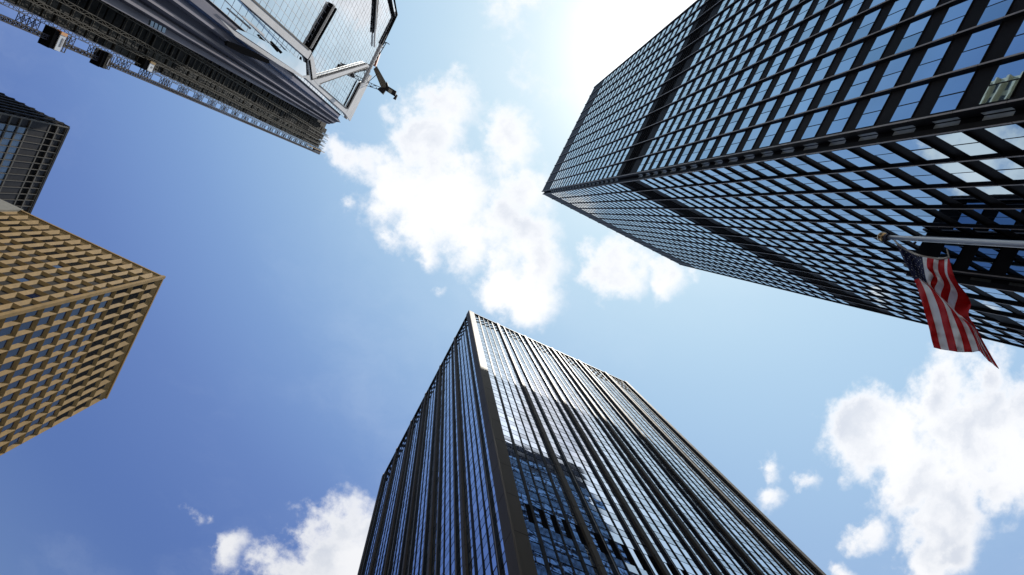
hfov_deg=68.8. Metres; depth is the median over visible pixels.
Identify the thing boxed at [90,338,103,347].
window
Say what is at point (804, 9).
window
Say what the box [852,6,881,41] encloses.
window
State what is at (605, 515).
window
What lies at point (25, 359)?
window
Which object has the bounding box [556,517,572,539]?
window
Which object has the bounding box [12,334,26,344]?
window
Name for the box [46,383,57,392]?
window
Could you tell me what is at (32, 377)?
window
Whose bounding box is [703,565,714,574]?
window
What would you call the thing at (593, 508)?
window
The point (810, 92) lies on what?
window
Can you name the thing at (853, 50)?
window
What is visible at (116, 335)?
window
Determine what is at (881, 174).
window
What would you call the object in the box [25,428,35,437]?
window
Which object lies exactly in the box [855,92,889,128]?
window
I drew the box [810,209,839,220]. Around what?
window
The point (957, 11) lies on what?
window
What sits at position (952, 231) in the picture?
window
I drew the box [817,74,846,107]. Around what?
window
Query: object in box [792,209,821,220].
window
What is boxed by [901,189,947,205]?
window
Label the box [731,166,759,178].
window
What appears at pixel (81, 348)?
window
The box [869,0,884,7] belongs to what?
window
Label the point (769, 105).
window
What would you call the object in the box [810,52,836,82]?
window
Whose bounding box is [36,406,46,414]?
window
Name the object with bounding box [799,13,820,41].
window
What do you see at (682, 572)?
window
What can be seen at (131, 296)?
window
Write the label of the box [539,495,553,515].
window
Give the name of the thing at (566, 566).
window
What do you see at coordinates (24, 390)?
window
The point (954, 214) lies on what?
window
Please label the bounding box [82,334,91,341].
window
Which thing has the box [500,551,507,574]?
window
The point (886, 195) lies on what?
window
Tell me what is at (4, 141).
window
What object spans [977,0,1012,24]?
window
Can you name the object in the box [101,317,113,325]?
window
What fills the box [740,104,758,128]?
window
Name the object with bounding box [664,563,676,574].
window
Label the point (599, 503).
window
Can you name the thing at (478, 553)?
window
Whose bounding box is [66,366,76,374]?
window
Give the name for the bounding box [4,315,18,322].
window
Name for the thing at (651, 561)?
window
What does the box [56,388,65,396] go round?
window
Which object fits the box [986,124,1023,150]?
window
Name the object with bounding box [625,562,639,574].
window
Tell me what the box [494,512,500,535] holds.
window
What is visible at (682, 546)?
window
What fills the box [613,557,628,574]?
window
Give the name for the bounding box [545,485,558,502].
window
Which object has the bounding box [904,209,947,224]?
window
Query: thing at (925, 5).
window
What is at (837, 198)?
window
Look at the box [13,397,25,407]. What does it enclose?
window
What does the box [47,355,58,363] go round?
window
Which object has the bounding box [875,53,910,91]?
window
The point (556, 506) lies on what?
window
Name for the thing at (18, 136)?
window
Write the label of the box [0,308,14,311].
window
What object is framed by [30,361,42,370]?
window
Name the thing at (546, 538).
window
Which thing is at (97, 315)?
window
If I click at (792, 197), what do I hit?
window
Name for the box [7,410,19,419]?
window
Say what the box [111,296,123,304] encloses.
window
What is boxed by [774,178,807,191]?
window
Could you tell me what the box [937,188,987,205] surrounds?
window
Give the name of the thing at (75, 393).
window
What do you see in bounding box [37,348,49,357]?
window
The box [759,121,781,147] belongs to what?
window
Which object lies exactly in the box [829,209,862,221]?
window
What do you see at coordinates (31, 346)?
window
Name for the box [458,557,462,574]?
window
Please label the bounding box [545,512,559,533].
window
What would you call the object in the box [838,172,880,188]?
window
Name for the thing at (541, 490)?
window
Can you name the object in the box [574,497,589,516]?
window
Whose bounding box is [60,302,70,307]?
window
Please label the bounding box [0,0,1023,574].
sky
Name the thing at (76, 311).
window
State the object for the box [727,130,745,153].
window
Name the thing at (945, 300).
flag
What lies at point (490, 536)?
window
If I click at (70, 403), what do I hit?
window
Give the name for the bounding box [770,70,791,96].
window
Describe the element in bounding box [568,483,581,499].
window
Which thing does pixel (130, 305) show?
window
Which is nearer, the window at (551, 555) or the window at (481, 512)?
the window at (551, 555)
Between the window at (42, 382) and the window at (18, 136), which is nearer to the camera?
the window at (42, 382)
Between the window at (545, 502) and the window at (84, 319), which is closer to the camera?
the window at (545, 502)
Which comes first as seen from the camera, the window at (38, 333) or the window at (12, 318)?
the window at (12, 318)
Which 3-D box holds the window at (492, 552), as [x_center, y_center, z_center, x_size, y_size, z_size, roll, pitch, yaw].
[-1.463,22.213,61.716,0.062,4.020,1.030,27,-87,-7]
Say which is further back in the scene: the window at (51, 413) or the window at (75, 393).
the window at (75, 393)
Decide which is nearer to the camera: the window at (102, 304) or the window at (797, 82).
the window at (797, 82)
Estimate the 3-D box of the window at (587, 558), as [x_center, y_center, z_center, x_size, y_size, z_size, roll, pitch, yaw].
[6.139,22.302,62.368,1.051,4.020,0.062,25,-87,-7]
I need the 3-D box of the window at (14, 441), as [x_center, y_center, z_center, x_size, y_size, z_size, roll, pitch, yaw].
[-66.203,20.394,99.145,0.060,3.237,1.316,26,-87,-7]
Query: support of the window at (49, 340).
in the office block
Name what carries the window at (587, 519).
in the office tower at (515, 453)
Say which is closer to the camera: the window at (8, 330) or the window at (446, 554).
the window at (446, 554)
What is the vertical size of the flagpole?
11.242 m
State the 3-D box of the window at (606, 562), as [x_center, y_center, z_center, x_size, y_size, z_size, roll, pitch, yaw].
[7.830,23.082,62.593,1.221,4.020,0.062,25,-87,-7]
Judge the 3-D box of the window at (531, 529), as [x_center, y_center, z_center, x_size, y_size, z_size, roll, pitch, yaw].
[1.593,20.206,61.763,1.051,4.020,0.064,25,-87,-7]
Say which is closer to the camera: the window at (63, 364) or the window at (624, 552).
the window at (624, 552)
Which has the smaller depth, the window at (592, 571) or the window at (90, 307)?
the window at (592, 571)
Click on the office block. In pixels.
(74, 309)
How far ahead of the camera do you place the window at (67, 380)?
107.02 m
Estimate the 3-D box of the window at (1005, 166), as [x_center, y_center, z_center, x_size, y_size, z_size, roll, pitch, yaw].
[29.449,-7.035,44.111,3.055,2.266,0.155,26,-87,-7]
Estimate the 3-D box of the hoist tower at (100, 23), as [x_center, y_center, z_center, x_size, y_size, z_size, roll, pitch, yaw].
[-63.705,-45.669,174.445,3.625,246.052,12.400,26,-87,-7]
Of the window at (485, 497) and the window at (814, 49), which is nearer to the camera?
the window at (814, 49)
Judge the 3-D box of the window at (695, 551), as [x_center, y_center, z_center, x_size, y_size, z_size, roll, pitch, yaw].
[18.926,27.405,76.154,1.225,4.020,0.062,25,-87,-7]
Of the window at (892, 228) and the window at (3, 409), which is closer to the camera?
the window at (892, 228)
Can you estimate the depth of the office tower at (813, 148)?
72.51 m
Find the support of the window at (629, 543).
in the office tower at (515, 453)
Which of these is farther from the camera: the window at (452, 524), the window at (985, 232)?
the window at (452, 524)
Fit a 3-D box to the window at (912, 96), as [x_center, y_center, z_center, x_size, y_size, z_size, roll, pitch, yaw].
[25.203,-11.615,47.428,0.155,2.266,2.743,26,-87,-7]
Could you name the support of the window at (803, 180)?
in the office tower at (813, 148)
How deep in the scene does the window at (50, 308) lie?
90.68 m
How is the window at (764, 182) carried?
in the office tower at (813, 148)
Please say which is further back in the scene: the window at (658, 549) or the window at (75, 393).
the window at (75, 393)
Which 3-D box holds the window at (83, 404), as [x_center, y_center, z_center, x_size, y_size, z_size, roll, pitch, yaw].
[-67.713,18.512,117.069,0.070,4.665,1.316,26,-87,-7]
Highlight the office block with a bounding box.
[0,199,165,455]
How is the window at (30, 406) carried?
in the office block
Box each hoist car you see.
[37,25,70,52]
[89,48,114,69]
[134,55,158,72]
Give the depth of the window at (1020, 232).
54.05 m
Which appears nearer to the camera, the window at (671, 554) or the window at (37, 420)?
the window at (671, 554)
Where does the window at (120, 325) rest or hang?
in the office block
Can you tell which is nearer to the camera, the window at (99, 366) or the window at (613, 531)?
the window at (613, 531)
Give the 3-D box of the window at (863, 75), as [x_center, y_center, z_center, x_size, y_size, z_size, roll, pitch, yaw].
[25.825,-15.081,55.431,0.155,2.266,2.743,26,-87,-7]
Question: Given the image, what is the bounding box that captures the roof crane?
[366,42,397,99]
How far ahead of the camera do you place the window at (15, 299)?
108.23 m
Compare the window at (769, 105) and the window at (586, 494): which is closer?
the window at (769, 105)
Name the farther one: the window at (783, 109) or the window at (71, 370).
the window at (71, 370)
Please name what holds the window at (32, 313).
in the office block
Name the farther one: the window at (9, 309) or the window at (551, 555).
the window at (9, 309)
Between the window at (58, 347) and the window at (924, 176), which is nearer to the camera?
the window at (924, 176)
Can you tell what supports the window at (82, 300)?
in the office block
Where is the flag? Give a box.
[893,240,998,368]
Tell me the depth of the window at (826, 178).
64.55 m
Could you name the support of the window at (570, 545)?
in the office tower at (515, 453)
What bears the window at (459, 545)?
in the office tower at (515, 453)
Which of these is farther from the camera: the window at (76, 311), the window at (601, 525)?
the window at (76, 311)
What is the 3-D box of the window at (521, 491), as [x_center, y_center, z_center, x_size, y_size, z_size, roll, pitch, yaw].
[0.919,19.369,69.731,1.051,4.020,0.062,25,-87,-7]
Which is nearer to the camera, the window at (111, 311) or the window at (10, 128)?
the window at (111, 311)
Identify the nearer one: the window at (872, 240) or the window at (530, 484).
the window at (530, 484)
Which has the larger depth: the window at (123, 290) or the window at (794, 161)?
the window at (123, 290)
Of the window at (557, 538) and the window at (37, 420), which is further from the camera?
the window at (37, 420)
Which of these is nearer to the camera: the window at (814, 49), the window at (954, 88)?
the window at (954, 88)
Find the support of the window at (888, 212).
in the office tower at (813, 148)
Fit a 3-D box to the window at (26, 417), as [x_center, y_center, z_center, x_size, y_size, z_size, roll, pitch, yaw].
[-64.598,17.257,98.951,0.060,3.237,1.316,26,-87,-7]
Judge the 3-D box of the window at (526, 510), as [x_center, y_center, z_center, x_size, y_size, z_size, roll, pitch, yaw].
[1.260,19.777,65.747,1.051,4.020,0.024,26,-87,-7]
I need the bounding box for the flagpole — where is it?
[877,232,1023,247]
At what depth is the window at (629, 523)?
75.17 m
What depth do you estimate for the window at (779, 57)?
75.47 m
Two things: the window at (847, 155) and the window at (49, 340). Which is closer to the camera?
the window at (847, 155)
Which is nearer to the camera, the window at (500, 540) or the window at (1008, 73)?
the window at (1008, 73)
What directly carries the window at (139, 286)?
in the office block
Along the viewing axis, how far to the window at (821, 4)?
71.29 m
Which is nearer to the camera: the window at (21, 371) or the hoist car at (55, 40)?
the window at (21, 371)
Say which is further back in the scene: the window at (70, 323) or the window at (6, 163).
the window at (6, 163)
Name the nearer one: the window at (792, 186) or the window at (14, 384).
the window at (792, 186)
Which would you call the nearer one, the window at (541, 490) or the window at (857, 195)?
the window at (857, 195)
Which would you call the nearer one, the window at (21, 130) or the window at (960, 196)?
the window at (960, 196)
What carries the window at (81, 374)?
in the office block
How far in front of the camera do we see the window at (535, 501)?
69.77 m
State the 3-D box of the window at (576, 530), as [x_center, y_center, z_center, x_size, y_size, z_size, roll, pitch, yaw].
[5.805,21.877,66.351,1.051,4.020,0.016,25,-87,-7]
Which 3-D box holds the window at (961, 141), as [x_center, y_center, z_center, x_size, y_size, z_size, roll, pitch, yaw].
[26.569,-8.456,43.718,3.055,2.266,0.155,26,-87,-7]
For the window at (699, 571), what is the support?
in the office tower at (515, 453)
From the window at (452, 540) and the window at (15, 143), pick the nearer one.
the window at (452, 540)
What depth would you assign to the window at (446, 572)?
75.19 m
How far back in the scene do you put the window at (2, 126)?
162.52 m
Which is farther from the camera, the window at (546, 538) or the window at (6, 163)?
the window at (6, 163)
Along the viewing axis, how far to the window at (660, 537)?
75.54 m
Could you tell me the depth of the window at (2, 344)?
83.74 m
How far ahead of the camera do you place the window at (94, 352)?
111.15 m
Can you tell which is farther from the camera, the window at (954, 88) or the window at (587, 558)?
the window at (587, 558)
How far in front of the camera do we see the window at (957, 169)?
48.18 m
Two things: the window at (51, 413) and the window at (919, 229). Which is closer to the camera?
the window at (919, 229)
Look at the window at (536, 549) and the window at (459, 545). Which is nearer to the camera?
the window at (536, 549)
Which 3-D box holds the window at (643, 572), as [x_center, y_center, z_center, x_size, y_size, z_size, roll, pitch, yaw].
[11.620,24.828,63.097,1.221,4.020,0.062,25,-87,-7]
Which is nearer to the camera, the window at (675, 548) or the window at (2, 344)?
the window at (675, 548)
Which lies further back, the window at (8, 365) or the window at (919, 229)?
the window at (8, 365)
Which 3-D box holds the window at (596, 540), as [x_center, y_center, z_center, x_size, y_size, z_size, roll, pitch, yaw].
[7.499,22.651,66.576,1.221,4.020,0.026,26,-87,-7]
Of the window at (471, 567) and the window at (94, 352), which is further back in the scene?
the window at (94, 352)
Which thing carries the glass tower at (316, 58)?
on the ground
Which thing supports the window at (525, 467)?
in the office tower at (515, 453)
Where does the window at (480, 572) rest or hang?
in the office tower at (515, 453)
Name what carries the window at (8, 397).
in the office block
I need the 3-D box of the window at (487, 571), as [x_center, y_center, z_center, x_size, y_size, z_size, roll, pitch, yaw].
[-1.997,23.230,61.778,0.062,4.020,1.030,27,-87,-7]
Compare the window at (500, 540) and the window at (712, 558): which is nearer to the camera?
the window at (500, 540)
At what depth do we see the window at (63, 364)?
102.82 m
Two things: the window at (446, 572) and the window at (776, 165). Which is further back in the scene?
the window at (446, 572)
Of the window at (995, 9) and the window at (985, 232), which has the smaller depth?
the window at (995, 9)
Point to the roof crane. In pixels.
(384, 87)
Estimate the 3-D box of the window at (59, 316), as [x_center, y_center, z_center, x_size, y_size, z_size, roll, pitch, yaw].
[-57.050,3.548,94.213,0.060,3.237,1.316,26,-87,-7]
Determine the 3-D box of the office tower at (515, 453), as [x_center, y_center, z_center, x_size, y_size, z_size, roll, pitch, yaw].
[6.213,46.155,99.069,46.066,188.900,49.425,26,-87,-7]
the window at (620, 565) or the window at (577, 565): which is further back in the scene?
the window at (620, 565)
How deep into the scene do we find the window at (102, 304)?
106.22 m
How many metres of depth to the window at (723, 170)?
80.45 m
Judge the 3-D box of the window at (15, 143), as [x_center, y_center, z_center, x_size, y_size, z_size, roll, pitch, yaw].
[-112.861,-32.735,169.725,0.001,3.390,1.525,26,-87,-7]
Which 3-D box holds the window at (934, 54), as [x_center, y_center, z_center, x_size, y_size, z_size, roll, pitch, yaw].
[26.515,-14.223,47.265,0.155,2.266,2.743,26,-87,-7]
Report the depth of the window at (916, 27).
51.14 m
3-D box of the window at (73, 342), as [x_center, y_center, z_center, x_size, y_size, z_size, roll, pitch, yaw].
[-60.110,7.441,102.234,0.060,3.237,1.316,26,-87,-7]
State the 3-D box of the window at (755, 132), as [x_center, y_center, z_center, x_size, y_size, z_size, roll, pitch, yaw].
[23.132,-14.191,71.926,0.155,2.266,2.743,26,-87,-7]
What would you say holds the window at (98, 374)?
in the office block
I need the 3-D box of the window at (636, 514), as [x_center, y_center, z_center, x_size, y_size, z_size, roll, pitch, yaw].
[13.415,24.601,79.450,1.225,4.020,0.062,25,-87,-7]
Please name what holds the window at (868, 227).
in the office tower at (813, 148)
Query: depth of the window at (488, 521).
69.48 m
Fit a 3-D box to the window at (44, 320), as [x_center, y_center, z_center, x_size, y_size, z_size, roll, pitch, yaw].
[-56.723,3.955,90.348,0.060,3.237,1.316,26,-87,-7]
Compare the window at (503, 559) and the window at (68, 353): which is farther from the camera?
the window at (68, 353)
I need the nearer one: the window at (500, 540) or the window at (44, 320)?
the window at (500, 540)
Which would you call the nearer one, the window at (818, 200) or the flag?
the flag
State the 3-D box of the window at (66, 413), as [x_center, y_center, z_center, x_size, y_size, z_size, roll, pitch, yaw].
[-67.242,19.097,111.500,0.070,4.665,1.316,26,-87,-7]
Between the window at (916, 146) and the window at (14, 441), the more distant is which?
the window at (14, 441)
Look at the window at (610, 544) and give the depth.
66.66 m
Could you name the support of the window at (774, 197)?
in the office tower at (813, 148)
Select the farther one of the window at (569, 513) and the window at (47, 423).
the window at (47, 423)
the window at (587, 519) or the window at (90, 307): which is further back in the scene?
the window at (90, 307)
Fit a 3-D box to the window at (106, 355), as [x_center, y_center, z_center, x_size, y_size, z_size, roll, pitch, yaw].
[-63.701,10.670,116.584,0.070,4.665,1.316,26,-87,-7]
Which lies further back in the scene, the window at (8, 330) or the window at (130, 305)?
the window at (130, 305)
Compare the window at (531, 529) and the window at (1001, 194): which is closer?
the window at (1001, 194)
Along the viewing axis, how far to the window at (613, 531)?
70.82 m
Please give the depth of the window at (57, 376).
102.92 m
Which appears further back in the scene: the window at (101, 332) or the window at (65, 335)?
the window at (101, 332)
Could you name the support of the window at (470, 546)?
in the office tower at (515, 453)
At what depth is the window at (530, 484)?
73.79 m
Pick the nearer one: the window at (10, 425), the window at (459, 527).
the window at (459, 527)
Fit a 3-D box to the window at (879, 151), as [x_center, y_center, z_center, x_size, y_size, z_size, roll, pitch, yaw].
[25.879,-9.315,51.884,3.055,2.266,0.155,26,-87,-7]
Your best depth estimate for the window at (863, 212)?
69.37 m
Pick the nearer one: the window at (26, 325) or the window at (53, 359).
the window at (26, 325)
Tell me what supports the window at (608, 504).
in the office tower at (515, 453)
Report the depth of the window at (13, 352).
86.97 m
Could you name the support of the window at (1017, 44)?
in the office tower at (813, 148)
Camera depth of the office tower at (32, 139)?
177.31 m
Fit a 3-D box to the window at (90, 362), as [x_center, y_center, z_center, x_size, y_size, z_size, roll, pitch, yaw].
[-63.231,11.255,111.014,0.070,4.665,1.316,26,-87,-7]
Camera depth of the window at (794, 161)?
64.16 m
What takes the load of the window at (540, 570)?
in the office tower at (515, 453)
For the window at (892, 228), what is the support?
in the office tower at (813, 148)
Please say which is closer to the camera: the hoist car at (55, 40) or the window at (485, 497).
the window at (485, 497)
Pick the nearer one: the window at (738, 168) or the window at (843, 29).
the window at (843, 29)
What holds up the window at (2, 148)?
in the office tower at (32, 139)
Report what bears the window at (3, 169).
in the office tower at (32, 139)
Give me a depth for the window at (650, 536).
75.40 m
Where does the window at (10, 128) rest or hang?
in the office tower at (32, 139)
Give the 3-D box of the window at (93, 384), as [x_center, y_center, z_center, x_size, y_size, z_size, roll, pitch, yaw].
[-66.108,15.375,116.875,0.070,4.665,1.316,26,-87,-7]
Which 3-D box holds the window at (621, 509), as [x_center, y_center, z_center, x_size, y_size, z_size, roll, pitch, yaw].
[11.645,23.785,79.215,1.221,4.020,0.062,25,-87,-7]
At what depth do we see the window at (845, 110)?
55.54 m
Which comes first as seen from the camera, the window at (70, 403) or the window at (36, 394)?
the window at (36, 394)
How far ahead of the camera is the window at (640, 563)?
66.97 m
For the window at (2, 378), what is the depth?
87.84 m
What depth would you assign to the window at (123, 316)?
116.46 m
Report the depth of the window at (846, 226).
78.05 m
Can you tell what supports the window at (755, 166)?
in the office tower at (813, 148)
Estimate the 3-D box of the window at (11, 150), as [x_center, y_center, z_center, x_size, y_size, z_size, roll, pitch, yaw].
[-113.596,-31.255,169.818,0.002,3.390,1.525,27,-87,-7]
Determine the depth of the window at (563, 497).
74.24 m
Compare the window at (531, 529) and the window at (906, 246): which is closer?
the window at (531, 529)
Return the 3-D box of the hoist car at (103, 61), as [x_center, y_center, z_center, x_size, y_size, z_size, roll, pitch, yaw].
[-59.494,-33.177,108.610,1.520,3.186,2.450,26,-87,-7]
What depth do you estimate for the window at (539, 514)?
65.85 m
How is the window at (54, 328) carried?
in the office block
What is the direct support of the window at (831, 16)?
in the office tower at (813, 148)
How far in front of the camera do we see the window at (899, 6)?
55.19 m
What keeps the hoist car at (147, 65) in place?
hanging from the hoist tower at (100, 23)
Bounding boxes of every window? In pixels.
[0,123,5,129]
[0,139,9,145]
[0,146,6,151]
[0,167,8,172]
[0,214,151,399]
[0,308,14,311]
[0,325,14,335]
[0,340,7,347]
[0,360,14,370]
[0,374,7,382]
[0,392,14,403]
[0,405,7,413]
[0,434,8,441]
[1,421,14,431]
[2,160,11,165]
[3,132,13,138]
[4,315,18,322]
[5,154,14,159]
[6,125,16,131]
[6,347,20,357]
[6,380,19,390]
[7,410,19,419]
[8,147,17,152]
[8,437,19,446]
[11,140,20,146]
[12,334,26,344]
[12,367,26,377]
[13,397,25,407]
[14,134,22,139]
[14,425,25,434]
[17,127,26,133]
[18,320,33,330]
[18,354,32,364]
[19,385,31,394]
[19,414,30,422]
[24,310,37,317]
[25,341,38,351]
[25,373,37,382]
[25,402,36,410]
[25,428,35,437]
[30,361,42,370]
[30,390,41,399]
[30,417,40,426]
[31,329,44,338]
[36,378,47,387]
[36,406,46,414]
[37,316,50,325]
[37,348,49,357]
[40,420,50,429]
[41,395,51,403]
[42,336,54,345]
[42,366,53,375]
[43,306,54,312]
[45,410,55,418]
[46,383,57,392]
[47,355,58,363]
[48,324,60,333]
[51,399,60,406]
[52,372,62,380]
[53,343,64,351]
[54,312,66,320]
[55,410,69,420]
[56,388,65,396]
[57,360,68,369]
[58,331,69,340]
[59,400,73,411]
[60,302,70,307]
[61,377,70,385]
[63,349,73,357]
[64,319,75,328]
[65,390,78,399]
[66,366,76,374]
[68,338,78,346]
[70,307,81,315]
[70,380,83,389]
[72,355,81,363]
[73,327,83,335]
[74,401,86,410]
[75,369,88,378]
[76,298,85,303]
[77,344,86,352]
[78,391,91,401]
[79,315,89,323]
[80,359,93,368]
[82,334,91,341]
[84,381,96,390]
[85,304,94,311]
[85,349,98,357]
[87,322,97,330]
[89,372,100,380]
[90,295,99,300]
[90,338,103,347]
[93,311,102,319]
[93,362,105,370]
[95,328,108,336]
[98,301,107,307]
[98,352,110,360]
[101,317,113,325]
[102,342,114,351]
[105,307,118,315]
[108,332,119,340]
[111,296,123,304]
[113,322,124,330]
[115,288,127,294]
[117,312,129,320]
[123,302,134,309]
[127,292,138,299]
[132,284,142,289]
[361,315,818,574]
[438,556,442,574]
[444,545,448,569]
[444,562,448,574]
[450,520,453,540]
[450,535,453,558]
[450,553,454,574]
[457,508,460,527]
[457,522,460,543]
[458,540,461,562]
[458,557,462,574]
[468,539,472,564]
[469,557,474,574]
[474,526,479,550]
[476,546,481,573]
[477,566,482,574]
[478,500,483,521]
[480,516,485,539]
[482,534,487,560]
[483,491,488,512]
[484,553,490,574]
[486,507,490,530]
[488,525,493,549]
[489,479,494,498]
[490,544,496,572]
[492,495,497,516]
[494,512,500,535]
[497,531,504,558]
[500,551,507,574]
[513,471,524,488]
[516,485,528,504]
[520,502,533,523]
[524,476,536,493]
[525,520,539,544]
[529,491,541,510]
[530,541,545,567]
[533,507,547,528]
[535,481,547,498]
[535,564,547,574]
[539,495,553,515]
[539,526,554,550]
[544,547,561,574]
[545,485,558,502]
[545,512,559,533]
[550,0,1023,346]
[550,500,565,520]
[551,531,567,555]
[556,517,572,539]
[557,490,571,508]
[557,552,573,574]
[563,505,577,525]
[563,536,580,561]
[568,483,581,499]
[570,523,586,545]
[571,558,585,574]
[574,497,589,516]
[577,542,595,567]
[581,489,594,505]
[581,513,596,533]
[586,564,597,574]
[588,503,602,521]
[589,531,605,553]
[591,493,606,510]
[595,519,611,539]
[598,507,615,527]
[598,551,615,574]
[601,497,617,515]
[604,537,621,560]
[606,524,624,545]
[609,512,627,532]
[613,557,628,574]
[615,503,631,521]
[615,542,635,566]
[618,529,637,550]
[625,519,641,538]
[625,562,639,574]
[628,547,648,571]
[633,511,647,528]
[634,536,652,557]
[639,568,650,574]
[642,526,658,545]
[644,554,661,574]
[652,543,670,564]
[655,532,671,551]
[664,536,683,556]
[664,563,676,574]
[665,549,684,570]
[675,553,695,574]
[676,541,695,561]
[678,569,686,574]
[687,558,704,574]
[690,547,709,567]
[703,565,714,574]
[708,555,726,574]
[717,168,744,179]
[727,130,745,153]
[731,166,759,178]
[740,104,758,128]
[741,182,770,193]
[742,126,762,150]
[746,163,777,176]
[753,78,772,102]
[755,98,776,124]
[757,180,787,192]
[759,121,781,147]
[765,160,798,174]
[766,51,786,76]
[768,195,795,206]
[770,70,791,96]
[774,91,796,119]
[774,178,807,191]
[779,115,803,143]
[784,41,806,69]
[784,157,820,172]
[784,195,813,206]
[789,61,812,90]
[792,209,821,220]
[793,177,828,190]
[794,83,819,113]
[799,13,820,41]
[801,108,828,138]
[802,194,834,206]
[804,31,828,60]
[806,154,847,170]
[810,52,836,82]
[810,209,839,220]
[812,0,827,14]
[815,174,853,189]
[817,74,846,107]
[819,1,843,31]
[822,193,858,206]
[826,19,853,51]
[827,101,856,133]
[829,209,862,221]
[832,149,876,167]
[834,41,863,74]
[836,223,865,234]
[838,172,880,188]
[843,0,863,20]
[844,64,875,100]
[846,192,884,206]
[851,209,887,222]
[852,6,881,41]
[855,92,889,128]
[857,224,881,234]
[861,145,910,164]
[862,237,892,248]
[863,28,894,64]
[867,169,913,187]
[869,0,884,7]
[871,191,914,206]
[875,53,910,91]
[876,209,915,223]
[881,0,909,28]
[881,225,911,235]
[889,240,916,250]
[890,82,928,121]
[895,13,931,53]
[896,139,951,161]
[899,166,949,185]
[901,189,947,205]
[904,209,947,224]
[907,226,934,234]
[911,39,951,81]
[915,0,938,14]
[930,69,975,113]
[932,0,972,40]
[935,162,993,183]
[936,132,999,156]
[936,209,983,225]
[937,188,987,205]
[937,227,967,235]
[953,22,1000,70]
[970,228,1005,237]
[973,209,1023,226]
[976,186,1023,205]
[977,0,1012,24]
[979,57,1023,103]
[979,158,1023,181]
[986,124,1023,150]
[1004,20,1023,56]
[1011,230,1023,237]
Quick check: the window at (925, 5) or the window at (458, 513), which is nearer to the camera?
the window at (925, 5)
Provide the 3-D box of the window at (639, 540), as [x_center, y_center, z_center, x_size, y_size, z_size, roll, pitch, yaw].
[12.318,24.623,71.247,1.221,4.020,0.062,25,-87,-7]
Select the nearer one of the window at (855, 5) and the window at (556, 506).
the window at (855, 5)
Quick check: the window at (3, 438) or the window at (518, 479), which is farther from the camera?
the window at (3, 438)
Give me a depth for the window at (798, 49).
71.38 m
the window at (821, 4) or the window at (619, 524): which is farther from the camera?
the window at (619, 524)
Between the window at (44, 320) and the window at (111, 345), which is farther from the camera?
the window at (111, 345)
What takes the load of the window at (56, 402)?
in the office block
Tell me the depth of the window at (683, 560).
71.77 m
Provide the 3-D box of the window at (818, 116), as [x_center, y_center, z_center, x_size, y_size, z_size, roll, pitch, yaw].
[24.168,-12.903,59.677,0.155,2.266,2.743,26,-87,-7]
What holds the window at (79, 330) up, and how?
in the office block
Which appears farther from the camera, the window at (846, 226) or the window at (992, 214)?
the window at (846, 226)
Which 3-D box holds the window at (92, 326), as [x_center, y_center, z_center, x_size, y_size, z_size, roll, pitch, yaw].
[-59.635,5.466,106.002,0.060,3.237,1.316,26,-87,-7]
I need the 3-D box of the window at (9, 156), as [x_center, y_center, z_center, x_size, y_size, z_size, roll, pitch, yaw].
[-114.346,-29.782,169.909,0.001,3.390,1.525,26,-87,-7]
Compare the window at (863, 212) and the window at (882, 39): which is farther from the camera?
the window at (863, 212)
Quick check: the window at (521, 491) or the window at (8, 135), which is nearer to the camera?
the window at (521, 491)
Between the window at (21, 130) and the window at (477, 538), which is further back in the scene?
the window at (21, 130)
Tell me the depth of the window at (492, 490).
73.65 m
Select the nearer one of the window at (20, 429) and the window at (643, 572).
the window at (643, 572)
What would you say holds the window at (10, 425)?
in the office block
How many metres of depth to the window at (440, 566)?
78.39 m
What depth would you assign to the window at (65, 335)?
98.70 m
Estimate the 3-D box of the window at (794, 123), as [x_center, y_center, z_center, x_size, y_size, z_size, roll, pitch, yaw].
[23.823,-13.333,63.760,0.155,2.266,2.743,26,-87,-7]
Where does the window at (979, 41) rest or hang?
in the office tower at (813, 148)
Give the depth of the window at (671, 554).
71.57 m
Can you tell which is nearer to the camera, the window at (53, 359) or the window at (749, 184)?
the window at (749, 184)
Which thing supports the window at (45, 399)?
in the office block
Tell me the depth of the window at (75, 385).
111.45 m
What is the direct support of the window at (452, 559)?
in the office tower at (515, 453)
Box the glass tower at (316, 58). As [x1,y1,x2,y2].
[101,0,397,123]
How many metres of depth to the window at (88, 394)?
117.16 m
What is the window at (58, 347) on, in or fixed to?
in the office block
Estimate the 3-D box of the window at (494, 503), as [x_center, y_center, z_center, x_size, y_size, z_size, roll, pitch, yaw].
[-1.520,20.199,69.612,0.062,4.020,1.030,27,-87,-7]
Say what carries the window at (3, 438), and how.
in the office block
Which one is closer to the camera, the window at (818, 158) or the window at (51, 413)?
the window at (818, 158)
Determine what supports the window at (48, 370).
in the office block
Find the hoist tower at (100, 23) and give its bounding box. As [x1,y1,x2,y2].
[0,0,328,154]
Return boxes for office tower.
[0,92,69,213]
[357,310,825,574]
[541,0,1023,347]
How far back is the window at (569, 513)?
70.27 m
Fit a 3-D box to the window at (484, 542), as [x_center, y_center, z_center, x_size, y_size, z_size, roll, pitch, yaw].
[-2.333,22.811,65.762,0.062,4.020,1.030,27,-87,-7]
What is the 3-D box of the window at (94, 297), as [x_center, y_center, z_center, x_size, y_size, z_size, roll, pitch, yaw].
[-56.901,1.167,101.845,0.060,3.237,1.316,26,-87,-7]
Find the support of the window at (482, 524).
in the office tower at (515, 453)

